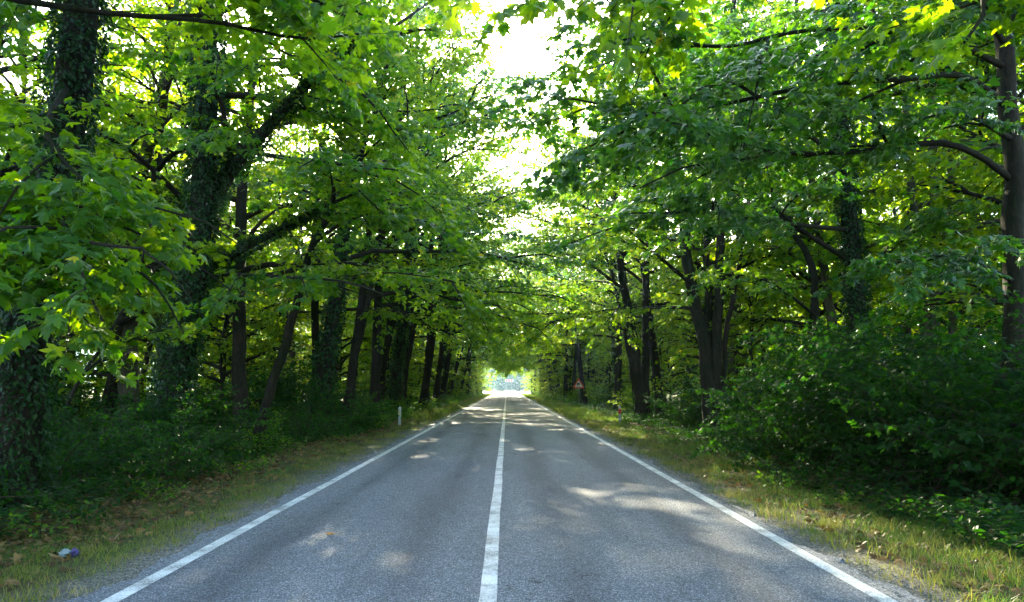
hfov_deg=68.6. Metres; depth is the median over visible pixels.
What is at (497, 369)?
roadside tree
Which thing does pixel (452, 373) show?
understorey tree
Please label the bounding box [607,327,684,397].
understorey tree
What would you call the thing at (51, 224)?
plane tree
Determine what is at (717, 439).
weed
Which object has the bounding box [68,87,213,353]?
woodland tree
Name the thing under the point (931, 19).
plane tree
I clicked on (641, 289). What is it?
woodland tree
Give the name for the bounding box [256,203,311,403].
woodland tree
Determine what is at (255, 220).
woodland tree
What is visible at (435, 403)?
bush
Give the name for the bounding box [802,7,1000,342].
woodland tree
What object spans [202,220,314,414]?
understorey tree
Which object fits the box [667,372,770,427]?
bush
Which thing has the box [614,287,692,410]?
understorey tree
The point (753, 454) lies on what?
weed
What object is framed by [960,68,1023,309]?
woodland tree
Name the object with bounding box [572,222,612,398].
woodland tree
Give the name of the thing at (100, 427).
bush
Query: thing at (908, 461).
bush
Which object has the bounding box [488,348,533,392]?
roadside tree
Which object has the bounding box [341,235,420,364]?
woodland tree
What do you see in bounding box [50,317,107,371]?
understorey tree
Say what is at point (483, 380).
understorey tree
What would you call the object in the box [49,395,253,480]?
bush
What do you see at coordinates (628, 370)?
understorey tree
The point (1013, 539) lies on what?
weed
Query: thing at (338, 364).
woodland tree
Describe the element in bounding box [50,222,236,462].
sapling
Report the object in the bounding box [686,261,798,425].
understorey tree
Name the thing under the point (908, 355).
tall shrub
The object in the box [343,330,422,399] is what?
understorey tree
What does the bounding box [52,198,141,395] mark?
understorey tree
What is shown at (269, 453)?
weed
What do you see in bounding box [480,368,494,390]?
understorey tree
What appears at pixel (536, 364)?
roadside tree
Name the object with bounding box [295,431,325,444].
weed
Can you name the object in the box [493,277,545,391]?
roadside tree
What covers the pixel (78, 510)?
weed
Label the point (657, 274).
woodland tree
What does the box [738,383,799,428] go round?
bush
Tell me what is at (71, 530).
leaf litter
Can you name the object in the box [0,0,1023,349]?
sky
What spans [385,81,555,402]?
roadside tree
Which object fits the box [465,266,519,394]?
roadside tree
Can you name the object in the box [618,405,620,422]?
marker post
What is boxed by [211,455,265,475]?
weed
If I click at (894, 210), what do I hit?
woodland tree
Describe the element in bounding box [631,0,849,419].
woodland tree
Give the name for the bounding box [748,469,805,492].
weed
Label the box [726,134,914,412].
understorey tree
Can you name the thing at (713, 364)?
woodland tree
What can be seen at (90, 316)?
understorey tree
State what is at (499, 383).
wood
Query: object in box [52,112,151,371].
woodland tree
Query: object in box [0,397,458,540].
ground cover
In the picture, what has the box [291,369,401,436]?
bush
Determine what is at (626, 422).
weed
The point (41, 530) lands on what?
weed
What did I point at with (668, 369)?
understorey tree
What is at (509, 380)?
chevron sign
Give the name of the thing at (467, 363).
roadside tree
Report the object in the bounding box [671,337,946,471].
tall shrub
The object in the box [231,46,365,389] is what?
woodland tree
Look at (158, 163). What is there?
woodland tree
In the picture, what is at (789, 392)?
bush
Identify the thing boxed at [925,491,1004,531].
weed
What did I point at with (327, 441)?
weed
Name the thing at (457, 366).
roadside tree
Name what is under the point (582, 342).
roadside tree
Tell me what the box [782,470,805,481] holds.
weed
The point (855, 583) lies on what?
road marking
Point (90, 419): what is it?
bush
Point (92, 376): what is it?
bush
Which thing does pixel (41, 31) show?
woodland tree
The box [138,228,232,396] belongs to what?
understorey tree
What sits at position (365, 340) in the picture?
woodland tree
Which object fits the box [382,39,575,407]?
roadside tree
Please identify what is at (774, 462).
weed
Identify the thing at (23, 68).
woodland tree
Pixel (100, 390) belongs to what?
bush
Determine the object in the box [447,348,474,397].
understorey tree
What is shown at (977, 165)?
woodland tree
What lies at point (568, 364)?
understorey tree
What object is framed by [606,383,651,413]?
bush
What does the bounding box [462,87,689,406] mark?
roadside tree
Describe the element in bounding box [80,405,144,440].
bush
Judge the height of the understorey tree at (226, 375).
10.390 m
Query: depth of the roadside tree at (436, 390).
71.48 m
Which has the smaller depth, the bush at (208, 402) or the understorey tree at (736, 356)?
the bush at (208, 402)
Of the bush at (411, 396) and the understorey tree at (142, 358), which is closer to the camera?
the understorey tree at (142, 358)
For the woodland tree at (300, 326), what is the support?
on the ground at (83, 578)
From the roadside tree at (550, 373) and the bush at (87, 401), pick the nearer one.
the bush at (87, 401)
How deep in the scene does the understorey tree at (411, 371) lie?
66.66 m
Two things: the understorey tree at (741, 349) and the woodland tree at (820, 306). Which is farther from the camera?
the understorey tree at (741, 349)
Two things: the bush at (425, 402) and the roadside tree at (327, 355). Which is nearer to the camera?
the roadside tree at (327, 355)
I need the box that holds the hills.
[60,349,530,389]
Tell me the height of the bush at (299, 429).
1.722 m
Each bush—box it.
[0,453,83,509]
[38,382,205,498]
[41,388,206,451]
[44,366,154,442]
[44,370,73,418]
[44,381,101,428]
[45,367,110,434]
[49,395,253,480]
[49,396,190,468]
[51,362,102,404]
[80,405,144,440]
[92,371,213,421]
[104,360,285,468]
[144,375,229,406]
[187,361,271,435]
[197,385,218,422]
[200,373,303,430]
[202,363,255,410]
[203,336,345,424]
[213,407,291,454]
[239,393,368,442]
[247,356,359,421]
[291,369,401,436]
[292,389,369,421]
[297,359,382,408]
[334,368,383,404]
[335,401,393,428]
[353,397,407,422]
[381,397,414,419]
[383,397,413,413]
[402,399,422,411]
[407,375,431,403]
[412,398,431,409]
[429,397,442,408]
[430,392,450,404]
[440,392,459,403]
[553,391,573,402]
[568,378,600,402]
[583,380,612,405]
[589,376,631,405]
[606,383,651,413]
[615,384,653,405]
[620,382,671,417]
[638,372,731,429]
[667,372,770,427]
[668,355,755,417]
[680,383,701,410]
[696,405,771,446]
[718,395,828,459]
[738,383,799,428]
[762,362,831,443]
[861,369,1023,508]
[861,436,958,473]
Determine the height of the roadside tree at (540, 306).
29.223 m
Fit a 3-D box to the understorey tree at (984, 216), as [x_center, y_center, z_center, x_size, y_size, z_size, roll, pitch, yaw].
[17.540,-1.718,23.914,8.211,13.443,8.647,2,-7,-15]
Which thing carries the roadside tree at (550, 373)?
on the ground at (83, 578)
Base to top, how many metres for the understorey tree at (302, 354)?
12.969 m
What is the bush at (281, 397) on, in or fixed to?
on the ground at (83, 578)
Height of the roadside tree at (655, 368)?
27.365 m
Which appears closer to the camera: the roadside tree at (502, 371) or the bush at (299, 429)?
the bush at (299, 429)
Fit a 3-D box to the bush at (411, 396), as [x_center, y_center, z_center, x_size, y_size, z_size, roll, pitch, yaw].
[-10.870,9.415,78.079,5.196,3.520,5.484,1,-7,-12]
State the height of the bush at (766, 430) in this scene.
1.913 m
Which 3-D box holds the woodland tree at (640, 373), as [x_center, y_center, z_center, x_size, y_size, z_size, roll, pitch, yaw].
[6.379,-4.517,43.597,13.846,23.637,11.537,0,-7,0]
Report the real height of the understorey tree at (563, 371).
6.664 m
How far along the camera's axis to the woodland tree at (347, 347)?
67.25 m
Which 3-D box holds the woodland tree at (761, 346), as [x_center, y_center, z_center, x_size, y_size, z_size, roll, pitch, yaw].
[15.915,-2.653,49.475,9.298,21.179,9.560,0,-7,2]
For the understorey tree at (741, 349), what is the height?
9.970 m
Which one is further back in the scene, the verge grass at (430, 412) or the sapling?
the verge grass at (430, 412)
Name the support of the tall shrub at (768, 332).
on the ground at (83, 578)
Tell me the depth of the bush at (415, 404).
52.34 m
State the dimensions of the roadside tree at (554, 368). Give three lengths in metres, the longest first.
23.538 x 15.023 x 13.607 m
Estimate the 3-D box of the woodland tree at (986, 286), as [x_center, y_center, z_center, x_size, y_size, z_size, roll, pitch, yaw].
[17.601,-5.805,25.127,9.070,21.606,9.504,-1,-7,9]
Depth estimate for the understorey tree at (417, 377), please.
70.64 m
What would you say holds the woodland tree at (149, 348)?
on the ground at (83, 578)
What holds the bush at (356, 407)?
on the ground at (83, 578)
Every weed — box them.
[0,505,82,540]
[0,514,24,536]
[38,491,127,530]
[52,485,110,506]
[52,500,102,518]
[128,481,181,494]
[131,477,191,503]
[161,452,220,483]
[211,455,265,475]
[249,454,276,470]
[254,449,282,456]
[264,435,308,453]
[267,435,299,449]
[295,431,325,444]
[320,436,338,443]
[335,432,357,440]
[619,415,633,424]
[634,415,658,427]
[638,425,664,437]
[658,427,692,442]
[697,439,721,447]
[702,435,725,446]
[721,448,770,465]
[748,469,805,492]
[750,455,820,486]
[756,455,787,471]
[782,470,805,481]
[813,491,862,507]
[859,483,907,504]
[871,497,943,520]
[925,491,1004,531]
[933,488,1023,539]
[934,512,1018,546]
[1002,527,1023,551]
[1005,531,1023,546]
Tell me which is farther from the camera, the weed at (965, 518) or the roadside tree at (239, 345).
the roadside tree at (239, 345)
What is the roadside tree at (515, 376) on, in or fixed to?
on the ground at (83, 578)
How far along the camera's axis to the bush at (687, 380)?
37.84 m
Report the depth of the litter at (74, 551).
8.23 m
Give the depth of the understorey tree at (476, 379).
150.26 m
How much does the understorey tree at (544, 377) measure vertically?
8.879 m
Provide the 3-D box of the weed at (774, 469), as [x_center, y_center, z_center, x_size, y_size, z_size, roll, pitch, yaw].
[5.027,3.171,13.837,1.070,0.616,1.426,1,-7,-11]
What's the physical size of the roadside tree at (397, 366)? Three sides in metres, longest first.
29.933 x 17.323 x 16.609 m
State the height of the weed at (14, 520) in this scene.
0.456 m
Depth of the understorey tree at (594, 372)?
100.57 m
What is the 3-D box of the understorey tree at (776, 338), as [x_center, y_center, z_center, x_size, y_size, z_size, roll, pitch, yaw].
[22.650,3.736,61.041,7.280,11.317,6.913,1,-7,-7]
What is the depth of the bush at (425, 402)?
57.33 m
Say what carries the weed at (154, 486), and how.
on the ground at (83, 578)
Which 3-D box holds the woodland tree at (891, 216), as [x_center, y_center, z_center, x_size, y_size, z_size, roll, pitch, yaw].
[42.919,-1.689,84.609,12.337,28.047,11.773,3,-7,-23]
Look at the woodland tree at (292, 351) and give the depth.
49.57 m
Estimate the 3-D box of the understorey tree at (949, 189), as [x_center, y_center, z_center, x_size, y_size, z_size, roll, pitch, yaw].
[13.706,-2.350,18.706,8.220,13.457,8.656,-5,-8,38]
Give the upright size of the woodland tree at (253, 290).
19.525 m
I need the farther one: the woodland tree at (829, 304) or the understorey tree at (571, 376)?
the understorey tree at (571, 376)
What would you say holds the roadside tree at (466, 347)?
on the ground at (83, 578)
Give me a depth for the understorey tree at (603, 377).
79.16 m
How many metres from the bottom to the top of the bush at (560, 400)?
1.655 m
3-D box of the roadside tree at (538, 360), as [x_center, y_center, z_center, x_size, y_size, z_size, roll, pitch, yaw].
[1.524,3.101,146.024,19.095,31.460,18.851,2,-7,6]
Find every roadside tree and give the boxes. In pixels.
[94,0,520,441]
[178,1,488,388]
[218,0,607,428]
[277,0,568,414]
[277,0,599,418]
[349,0,586,410]
[349,129,511,406]
[355,80,546,403]
[363,110,566,406]
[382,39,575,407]
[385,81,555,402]
[415,148,538,401]
[420,225,527,389]
[424,141,566,404]
[437,265,535,396]
[447,246,531,397]
[456,221,511,395]
[456,267,538,398]
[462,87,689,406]
[464,11,725,417]
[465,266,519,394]
[470,266,523,392]
[471,234,577,399]
[471,253,547,390]
[472,333,527,379]
[478,220,559,396]
[482,256,561,398]
[483,198,611,404]
[484,256,558,393]
[486,204,604,398]
[488,210,564,396]
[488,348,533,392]
[489,256,544,391]
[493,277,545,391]
[493,331,535,393]
[503,119,679,409]
[503,266,594,392]
[505,132,641,408]
[505,216,606,401]
[521,0,807,358]
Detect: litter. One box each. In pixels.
[0,412,434,586]
[58,548,80,556]
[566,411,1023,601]
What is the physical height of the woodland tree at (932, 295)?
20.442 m
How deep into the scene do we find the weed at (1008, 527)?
8.67 m
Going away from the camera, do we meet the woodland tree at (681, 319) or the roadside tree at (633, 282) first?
the woodland tree at (681, 319)
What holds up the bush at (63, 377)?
on the ground at (83, 578)
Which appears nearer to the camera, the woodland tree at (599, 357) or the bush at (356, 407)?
the bush at (356, 407)
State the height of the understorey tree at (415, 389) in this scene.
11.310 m
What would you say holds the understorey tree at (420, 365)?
on the ground at (83, 578)
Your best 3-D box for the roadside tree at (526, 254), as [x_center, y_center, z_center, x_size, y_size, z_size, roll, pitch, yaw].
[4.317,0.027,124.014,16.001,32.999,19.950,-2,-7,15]
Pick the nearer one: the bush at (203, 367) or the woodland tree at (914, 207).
the woodland tree at (914, 207)
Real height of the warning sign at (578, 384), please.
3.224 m
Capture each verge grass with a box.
[0,417,440,601]
[394,393,490,420]
[520,393,622,421]
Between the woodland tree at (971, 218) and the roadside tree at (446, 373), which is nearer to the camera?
the woodland tree at (971, 218)
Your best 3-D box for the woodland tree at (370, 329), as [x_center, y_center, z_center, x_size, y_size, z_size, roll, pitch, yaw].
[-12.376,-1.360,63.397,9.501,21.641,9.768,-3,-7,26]
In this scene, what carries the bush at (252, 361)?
on the ground at (83, 578)
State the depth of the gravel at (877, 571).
8.65 m
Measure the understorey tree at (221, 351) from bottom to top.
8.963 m
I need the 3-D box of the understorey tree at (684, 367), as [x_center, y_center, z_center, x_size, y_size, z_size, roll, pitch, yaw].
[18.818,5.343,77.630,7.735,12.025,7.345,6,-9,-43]
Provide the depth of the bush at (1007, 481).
11.68 m
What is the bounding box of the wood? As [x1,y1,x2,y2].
[342,367,773,390]
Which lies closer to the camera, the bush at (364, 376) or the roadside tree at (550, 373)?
the bush at (364, 376)
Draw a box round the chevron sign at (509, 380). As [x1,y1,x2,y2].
[505,379,512,391]
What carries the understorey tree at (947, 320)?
on the ground at (83, 578)
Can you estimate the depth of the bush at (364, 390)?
47.10 m
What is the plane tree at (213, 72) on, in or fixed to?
on the ground at (83, 578)
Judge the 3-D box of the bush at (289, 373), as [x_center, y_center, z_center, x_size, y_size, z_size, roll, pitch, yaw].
[-11.000,3.913,34.670,6.754,4.335,6.398,-6,-9,41]
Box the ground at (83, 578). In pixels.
[0,390,1023,601]
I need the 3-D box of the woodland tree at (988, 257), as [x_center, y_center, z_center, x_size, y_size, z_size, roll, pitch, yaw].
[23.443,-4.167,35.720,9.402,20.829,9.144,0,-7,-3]
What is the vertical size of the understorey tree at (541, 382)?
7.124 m
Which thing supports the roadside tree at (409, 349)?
on the ground at (83, 578)
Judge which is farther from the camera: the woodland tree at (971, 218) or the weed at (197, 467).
the woodland tree at (971, 218)
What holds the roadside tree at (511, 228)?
on the ground at (83, 578)
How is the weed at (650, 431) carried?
on the ground at (83, 578)
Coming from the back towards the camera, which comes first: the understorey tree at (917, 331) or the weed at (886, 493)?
the understorey tree at (917, 331)
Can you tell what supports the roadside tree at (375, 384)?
on the ground at (83, 578)
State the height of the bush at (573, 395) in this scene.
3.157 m
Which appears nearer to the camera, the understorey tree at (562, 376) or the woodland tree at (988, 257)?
the woodland tree at (988, 257)
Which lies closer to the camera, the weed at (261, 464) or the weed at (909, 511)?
the weed at (909, 511)
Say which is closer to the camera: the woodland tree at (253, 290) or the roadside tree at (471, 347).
the woodland tree at (253, 290)
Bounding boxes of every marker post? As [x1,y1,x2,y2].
[398,407,400,424]
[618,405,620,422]
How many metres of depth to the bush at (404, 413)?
42.49 m
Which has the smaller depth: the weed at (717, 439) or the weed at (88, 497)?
the weed at (88, 497)
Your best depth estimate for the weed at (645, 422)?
33.36 m
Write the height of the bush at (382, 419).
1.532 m
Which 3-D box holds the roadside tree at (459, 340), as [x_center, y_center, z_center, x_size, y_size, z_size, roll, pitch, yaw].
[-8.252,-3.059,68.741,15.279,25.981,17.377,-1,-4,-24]
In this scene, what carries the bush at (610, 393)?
on the ground at (83, 578)
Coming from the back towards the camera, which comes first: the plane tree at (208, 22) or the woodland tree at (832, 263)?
the woodland tree at (832, 263)
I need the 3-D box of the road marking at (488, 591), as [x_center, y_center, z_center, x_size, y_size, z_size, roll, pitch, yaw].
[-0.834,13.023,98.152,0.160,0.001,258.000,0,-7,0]
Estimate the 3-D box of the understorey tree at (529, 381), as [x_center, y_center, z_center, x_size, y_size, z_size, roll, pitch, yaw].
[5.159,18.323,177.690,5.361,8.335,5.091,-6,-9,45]
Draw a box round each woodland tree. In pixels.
[0,0,180,341]
[0,0,284,434]
[0,6,138,326]
[0,10,139,370]
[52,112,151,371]
[67,0,255,395]
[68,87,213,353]
[88,47,178,409]
[92,51,278,394]
[94,86,226,333]
[97,0,277,431]
[113,3,263,383]
[138,93,302,406]
[148,201,276,383]
[207,202,269,391]
[219,207,297,344]
[222,124,358,409]
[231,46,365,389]
[251,144,321,366]
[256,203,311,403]
[296,183,390,407]
[301,229,357,391]
[310,182,413,387]
[338,236,435,359]
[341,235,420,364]
[503,48,714,422]
[544,0,842,435]
[544,0,1023,467]
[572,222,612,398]
[574,198,666,366]
[583,277,638,389]
[584,206,653,382]
[585,269,625,382]
[596,223,661,361]
[609,206,685,396]
[614,219,695,371]
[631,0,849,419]
[636,173,741,413]
[640,6,911,398]
[646,160,773,385]
[652,178,758,362]
[675,0,945,363]
[687,176,811,393]
[691,231,785,374]
[740,48,888,334]
[767,0,1023,434]
[777,128,888,328]
[798,121,923,337]
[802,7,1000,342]
[807,0,1003,380]
[817,0,1023,272]
[830,84,990,325]
[858,97,1001,353]
[865,25,1023,349]
[875,174,912,335]
[877,32,1023,334]
[899,102,1001,327]
[904,36,1023,310]
[957,60,1023,215]
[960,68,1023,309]
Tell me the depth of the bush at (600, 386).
76.51 m
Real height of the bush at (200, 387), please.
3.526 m
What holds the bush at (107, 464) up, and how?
on the ground at (83, 578)
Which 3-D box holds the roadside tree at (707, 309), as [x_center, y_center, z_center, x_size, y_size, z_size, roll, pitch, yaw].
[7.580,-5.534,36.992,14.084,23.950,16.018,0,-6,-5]
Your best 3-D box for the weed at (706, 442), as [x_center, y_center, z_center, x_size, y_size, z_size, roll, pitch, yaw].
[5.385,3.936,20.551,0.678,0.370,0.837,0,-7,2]
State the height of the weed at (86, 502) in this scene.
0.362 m
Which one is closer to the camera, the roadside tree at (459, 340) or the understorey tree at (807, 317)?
the understorey tree at (807, 317)
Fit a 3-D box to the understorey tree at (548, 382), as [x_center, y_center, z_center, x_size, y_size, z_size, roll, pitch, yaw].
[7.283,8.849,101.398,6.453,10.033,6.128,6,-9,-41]
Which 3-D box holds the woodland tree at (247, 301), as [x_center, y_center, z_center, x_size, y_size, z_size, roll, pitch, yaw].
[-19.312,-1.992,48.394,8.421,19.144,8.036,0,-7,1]
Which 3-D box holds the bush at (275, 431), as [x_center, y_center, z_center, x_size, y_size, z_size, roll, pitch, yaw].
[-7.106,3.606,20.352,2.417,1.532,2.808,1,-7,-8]
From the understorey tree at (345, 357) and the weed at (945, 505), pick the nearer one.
the weed at (945, 505)
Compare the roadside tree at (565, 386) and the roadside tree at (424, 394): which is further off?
the roadside tree at (565, 386)
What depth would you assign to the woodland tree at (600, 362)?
106.45 m
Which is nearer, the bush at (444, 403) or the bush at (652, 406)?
the bush at (652, 406)
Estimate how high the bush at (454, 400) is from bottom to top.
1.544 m
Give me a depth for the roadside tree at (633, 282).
60.45 m
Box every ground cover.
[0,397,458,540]
[555,398,1023,560]
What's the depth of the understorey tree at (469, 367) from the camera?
110.77 m
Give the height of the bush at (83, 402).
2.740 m
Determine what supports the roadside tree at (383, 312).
on the ground at (83, 578)
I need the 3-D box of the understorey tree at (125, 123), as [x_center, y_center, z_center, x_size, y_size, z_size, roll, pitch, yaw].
[-12.636,-1.495,25.323,8.120,13.293,8.550,3,-7,-24]
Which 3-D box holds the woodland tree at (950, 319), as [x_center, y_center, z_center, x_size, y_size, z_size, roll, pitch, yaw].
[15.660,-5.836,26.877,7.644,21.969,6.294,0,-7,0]
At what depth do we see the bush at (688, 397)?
41.03 m
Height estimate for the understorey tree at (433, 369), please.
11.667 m
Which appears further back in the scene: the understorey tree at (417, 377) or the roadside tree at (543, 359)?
the roadside tree at (543, 359)
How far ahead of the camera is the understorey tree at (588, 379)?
88.60 m
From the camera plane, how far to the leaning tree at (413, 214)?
21.21 m
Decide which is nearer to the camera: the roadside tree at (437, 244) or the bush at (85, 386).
the bush at (85, 386)
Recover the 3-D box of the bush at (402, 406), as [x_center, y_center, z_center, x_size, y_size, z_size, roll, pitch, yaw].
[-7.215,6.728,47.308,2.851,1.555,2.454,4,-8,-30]
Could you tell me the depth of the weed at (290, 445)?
19.71 m
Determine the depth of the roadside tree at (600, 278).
66.25 m
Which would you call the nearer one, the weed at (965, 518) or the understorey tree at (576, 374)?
the weed at (965, 518)
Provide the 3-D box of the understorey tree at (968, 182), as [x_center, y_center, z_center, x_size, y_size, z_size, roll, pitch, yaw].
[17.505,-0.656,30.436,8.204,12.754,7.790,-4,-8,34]
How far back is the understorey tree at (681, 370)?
74.98 m
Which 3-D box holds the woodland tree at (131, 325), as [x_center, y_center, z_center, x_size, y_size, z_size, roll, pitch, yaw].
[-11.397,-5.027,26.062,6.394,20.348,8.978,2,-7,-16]
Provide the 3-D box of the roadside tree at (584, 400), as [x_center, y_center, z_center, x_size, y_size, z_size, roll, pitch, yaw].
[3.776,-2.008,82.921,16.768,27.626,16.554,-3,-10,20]
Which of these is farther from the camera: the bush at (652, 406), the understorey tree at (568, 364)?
the understorey tree at (568, 364)
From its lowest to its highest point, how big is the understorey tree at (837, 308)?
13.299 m
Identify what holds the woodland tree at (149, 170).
on the ground at (83, 578)
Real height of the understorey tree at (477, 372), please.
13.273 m
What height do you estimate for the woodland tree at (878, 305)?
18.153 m
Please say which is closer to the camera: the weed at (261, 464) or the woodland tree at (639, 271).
the weed at (261, 464)
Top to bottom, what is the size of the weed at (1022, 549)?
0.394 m
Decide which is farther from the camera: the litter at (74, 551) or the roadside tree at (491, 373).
the roadside tree at (491, 373)
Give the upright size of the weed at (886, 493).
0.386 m
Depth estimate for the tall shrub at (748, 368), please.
19.05 m
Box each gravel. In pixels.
[41,421,436,601]
[570,420,947,601]
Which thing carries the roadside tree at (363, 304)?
on the ground at (83, 578)
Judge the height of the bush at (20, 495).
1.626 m
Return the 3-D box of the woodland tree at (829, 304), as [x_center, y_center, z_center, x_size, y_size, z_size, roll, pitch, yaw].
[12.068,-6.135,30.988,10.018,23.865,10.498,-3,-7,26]
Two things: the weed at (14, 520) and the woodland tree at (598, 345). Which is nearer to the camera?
the weed at (14, 520)
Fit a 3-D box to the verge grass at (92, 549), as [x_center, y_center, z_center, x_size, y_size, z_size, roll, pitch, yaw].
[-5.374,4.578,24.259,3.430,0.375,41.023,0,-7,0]
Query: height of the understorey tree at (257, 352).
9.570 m
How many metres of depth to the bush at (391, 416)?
37.54 m
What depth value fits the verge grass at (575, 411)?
54.54 m
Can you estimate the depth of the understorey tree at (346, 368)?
85.75 m
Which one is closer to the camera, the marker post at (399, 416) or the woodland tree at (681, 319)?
the marker post at (399, 416)
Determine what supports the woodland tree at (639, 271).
on the ground at (83, 578)
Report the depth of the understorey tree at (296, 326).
44.87 m
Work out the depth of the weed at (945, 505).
9.65 m
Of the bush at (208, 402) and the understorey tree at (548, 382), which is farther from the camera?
the understorey tree at (548, 382)
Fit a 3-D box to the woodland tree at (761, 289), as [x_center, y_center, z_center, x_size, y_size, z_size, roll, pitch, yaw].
[8.528,-2.203,24.225,8.780,14.377,7.552,-4,-8,32]
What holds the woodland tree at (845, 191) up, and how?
on the ground at (83, 578)
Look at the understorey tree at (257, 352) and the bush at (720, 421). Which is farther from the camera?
the understorey tree at (257, 352)
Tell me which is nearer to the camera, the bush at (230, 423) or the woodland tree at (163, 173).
the bush at (230, 423)
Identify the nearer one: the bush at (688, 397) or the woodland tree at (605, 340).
the bush at (688, 397)
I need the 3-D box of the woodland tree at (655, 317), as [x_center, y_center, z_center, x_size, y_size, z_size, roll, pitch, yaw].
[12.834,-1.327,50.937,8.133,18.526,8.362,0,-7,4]
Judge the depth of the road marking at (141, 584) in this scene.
8.66 m
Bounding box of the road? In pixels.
[63,392,924,601]
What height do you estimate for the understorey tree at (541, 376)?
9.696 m
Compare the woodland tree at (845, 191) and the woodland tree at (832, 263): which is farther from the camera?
the woodland tree at (832, 263)
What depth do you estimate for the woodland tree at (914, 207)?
26.20 m
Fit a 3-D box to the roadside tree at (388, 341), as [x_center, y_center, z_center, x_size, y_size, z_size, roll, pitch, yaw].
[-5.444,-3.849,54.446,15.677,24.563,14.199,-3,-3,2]
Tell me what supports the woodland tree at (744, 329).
on the ground at (83, 578)
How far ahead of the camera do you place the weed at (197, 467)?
14.42 m
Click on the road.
(585, 517)
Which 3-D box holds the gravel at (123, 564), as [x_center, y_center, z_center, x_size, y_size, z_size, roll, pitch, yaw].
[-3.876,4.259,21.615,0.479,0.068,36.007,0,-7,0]
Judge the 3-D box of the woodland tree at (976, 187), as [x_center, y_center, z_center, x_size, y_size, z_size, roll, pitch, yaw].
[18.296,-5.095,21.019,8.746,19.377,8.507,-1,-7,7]
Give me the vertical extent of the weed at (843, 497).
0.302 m
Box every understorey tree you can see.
[0,135,117,428]
[6,50,258,439]
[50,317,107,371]
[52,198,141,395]
[101,322,230,398]
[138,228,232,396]
[143,233,282,426]
[198,327,260,386]
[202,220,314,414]
[209,305,290,377]
[210,239,320,385]
[247,298,311,402]
[298,267,389,408]
[339,286,434,404]
[339,337,359,380]
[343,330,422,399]
[345,314,439,400]
[369,338,424,400]
[407,329,450,400]
[407,343,429,390]
[414,342,437,391]
[418,310,461,396]
[418,332,466,401]
[432,352,463,391]
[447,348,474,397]
[455,334,480,397]
[465,367,485,389]
[472,364,486,389]
[477,362,488,391]
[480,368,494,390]
[523,371,537,393]
[535,364,560,391]
[537,369,557,394]
[539,357,571,398]
[544,353,585,389]
[545,330,591,399]
[549,330,604,396]
[549,340,598,390]
[554,359,579,394]
[555,352,584,394]
[559,303,612,391]
[570,328,622,384]
[586,333,626,404]
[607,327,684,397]
[609,332,668,398]
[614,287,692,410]
[640,314,696,412]
[649,233,784,393]
[663,309,699,399]
[665,321,699,401]
[677,235,789,392]
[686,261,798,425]
[723,305,760,377]
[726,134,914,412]
[746,304,806,387]
[761,173,928,383]
[761,209,913,383]
[790,274,842,369]
[840,119,1003,363]
[876,0,1023,388]
[879,234,1001,373]
[889,214,1002,360]
[902,105,1023,350]
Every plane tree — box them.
[0,0,409,513]
[7,0,450,106]
[86,0,472,466]
[318,0,1023,137]
[486,0,1023,499]
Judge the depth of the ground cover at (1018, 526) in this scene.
11.69 m
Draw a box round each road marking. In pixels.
[101,394,493,601]
[479,393,506,601]
[521,395,897,601]
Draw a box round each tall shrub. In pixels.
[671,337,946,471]
[721,314,1023,497]
[734,262,1023,479]
[735,306,1000,465]
[791,256,1023,502]
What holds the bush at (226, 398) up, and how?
on the ground at (83, 578)
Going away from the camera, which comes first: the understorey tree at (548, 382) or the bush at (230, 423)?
the bush at (230, 423)
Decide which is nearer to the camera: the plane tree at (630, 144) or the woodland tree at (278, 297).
the plane tree at (630, 144)
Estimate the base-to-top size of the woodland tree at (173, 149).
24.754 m
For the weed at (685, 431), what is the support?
on the ground at (83, 578)
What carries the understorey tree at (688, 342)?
on the ground at (83, 578)
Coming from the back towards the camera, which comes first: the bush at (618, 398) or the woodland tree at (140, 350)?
the bush at (618, 398)
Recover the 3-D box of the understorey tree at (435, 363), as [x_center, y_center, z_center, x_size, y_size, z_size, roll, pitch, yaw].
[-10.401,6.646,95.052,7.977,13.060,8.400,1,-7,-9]
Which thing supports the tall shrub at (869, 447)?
on the ground at (83, 578)
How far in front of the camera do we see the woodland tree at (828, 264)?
60.03 m
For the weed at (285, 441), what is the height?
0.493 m
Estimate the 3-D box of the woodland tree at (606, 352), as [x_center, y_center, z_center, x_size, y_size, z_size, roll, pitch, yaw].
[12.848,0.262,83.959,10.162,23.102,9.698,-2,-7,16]
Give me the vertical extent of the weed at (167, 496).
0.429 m
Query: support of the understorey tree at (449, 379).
on the ground at (83, 578)
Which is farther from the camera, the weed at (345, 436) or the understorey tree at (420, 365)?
the understorey tree at (420, 365)
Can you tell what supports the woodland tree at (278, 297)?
on the ground at (83, 578)
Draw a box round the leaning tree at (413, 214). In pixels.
[231,2,483,449]
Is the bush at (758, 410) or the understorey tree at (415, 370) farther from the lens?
the understorey tree at (415, 370)
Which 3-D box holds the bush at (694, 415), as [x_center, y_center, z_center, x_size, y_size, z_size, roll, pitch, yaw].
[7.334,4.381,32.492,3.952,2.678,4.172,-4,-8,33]
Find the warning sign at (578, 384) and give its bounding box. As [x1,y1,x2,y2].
[573,378,583,403]
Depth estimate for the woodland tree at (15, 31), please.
26.14 m
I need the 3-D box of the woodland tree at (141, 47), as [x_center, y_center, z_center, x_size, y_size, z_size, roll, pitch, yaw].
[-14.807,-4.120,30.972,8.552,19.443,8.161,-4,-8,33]
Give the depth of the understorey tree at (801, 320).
54.51 m

